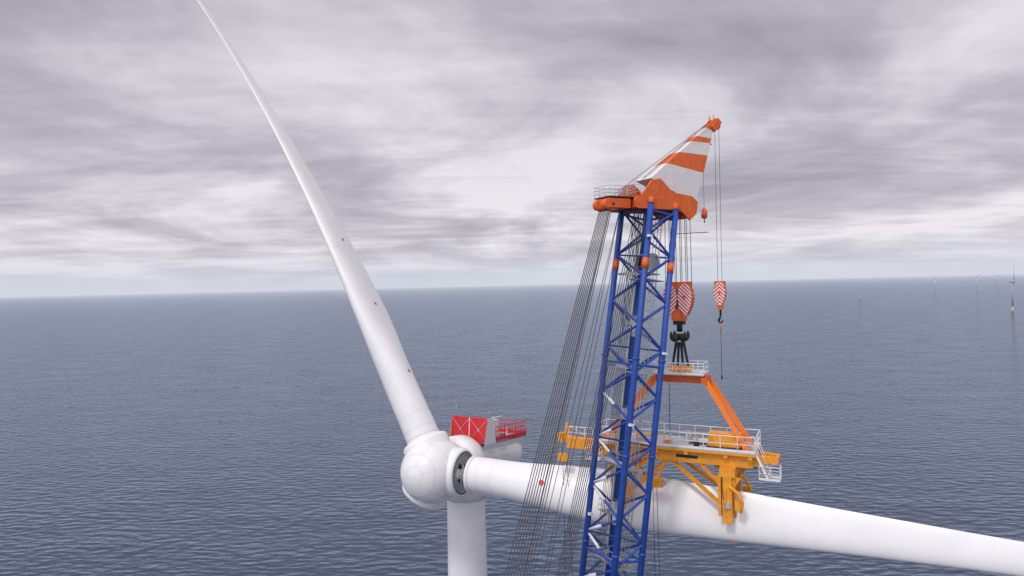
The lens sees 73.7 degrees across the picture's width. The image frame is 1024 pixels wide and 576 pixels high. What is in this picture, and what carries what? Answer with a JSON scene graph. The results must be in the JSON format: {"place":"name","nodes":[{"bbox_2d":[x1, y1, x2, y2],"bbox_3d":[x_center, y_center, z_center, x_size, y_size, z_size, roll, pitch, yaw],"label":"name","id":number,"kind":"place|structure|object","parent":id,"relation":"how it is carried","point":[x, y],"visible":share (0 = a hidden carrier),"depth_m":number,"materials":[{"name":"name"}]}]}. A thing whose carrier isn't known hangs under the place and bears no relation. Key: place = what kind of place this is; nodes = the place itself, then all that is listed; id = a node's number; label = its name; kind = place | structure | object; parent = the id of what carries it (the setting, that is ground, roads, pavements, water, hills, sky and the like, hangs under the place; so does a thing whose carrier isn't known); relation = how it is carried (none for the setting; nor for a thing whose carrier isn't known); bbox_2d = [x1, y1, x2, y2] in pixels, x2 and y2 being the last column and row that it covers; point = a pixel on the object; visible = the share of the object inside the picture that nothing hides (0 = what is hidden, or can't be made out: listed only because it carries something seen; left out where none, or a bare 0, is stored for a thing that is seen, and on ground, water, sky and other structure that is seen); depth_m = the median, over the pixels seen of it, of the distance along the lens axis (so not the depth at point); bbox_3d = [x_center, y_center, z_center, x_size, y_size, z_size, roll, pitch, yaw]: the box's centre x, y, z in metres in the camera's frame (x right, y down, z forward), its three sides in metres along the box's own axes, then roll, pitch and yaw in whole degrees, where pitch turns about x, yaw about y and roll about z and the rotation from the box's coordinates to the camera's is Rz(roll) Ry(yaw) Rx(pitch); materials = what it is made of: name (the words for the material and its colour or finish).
{"place":"outdoors","nodes":[
{"label":"outdoors","id":0,"kind":"place"},
{"bbox_2d":[0,274,1023,575],"bbox_3d":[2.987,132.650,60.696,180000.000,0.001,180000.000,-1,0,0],"label":"sea","id":1,"kind":"structure","parent":0,"point":[210,434],"depth_m":702.57,"materials":[{"name":"liquid"}]},
{"bbox_2d":[447,499,486,575],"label":"tower","id":2,"kind":"structure","parent":1,"relation":"in","point":[466,535],"depth_m":89.06,"materials":[{"name":"white metal"}]},
{"bbox_2d":[448,415,526,502],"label":"nacelle","id":3,"kind":"object","parent":2,"relation":"on","point":[482,437],"visible":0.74,"depth_m":92.58,"materials":[{"name":"grey metal"}]},
{"bbox_2d":[400,431,472,509],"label":"hub","id":4,"kind":"object","parent":3,"relation":"attached to","point":[432,468],"visible":0.94,"depth_m":81.72,"materials":[{"name":"grey metal"}]},
{"bbox_2d":[197,0,438,445],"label":"turbine blade","id":5,"kind":"object","parent":4,"relation":"on","point":[412,412],"visible":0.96,"depth_m":91.96,"materials":[{"name":"grey plastic"}]},
{"bbox_2d":[463,456,1023,575],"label":"blade on yoke","id":6,"kind":"object","parent":4,"relation":"attached to","point":[689,509],"visible":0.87,"depth_m":66.48,"materials":[{"name":"grey plastic"}]},
{"bbox_2d":[1009,278,1016,311],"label":"wind turbine","id":7,"kind":"object","parent":1,"relation":"in","point":[1012,284],"visible":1,"depth_m":2318.29,"materials":[{"name":"grey paint"}]},
{"bbox_2d":[0,0,1023,296],"label":"sky","id":8,"kind":"structure","parent":0,"point":[452,143],"materials":[{"name":"grey"}]},
{"bbox_2d":[579,202,678,575],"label":"crane boom","id":9,"kind":"object","parent":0,"point":[623,468],"visible":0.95,"depth_m":66.53,"materials":[{"name":"blue metal"}]},
{"bbox_2d":[592,178,697,220],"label":"crane boom head","id":10,"kind":"object","parent":9,"relation":"attached to","point":[659,194],"visible":0.89,"depth_m":66.75},
{"bbox_2d":[612,115,721,214],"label":"crane jib","id":11,"kind":"object","parent":10,"relation":"attached to","point":[680,169],"visible":0.98,"depth_m":70.39,"materials":[{"name":"white metal"}]},
{"bbox_2d":[505,132,721,575],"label":"crane cables","id":12,"kind":"object","parent":11,"relation":"hanging from","point":[704,214],"visible":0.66,"depth_m":64.04,"materials":[{"name":"grey metal"}]},
{"bbox_2d":[663,282,694,341],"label":"hook block","id":13,"kind":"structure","parent":12,"relation":"attached to","point":[683,296],"depth_m":70.52,"materials":[{"name":"orange metal"}]},
{"bbox_2d":[557,342,781,575],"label":"blade lifting yoke","id":14,"kind":"object","parent":13,"relation":"hanging from","point":[733,456],"visible":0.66,"depth_m":69.54,"materials":[{"name":"orange metal"}]},
{"bbox_2d":[713,281,726,378],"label":"crane hook block","id":15,"kind":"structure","parent":12,"relation":"attached to","point":[720,292],"depth_m":73.32,"materials":[{"name":"orange metal"}]}
]}

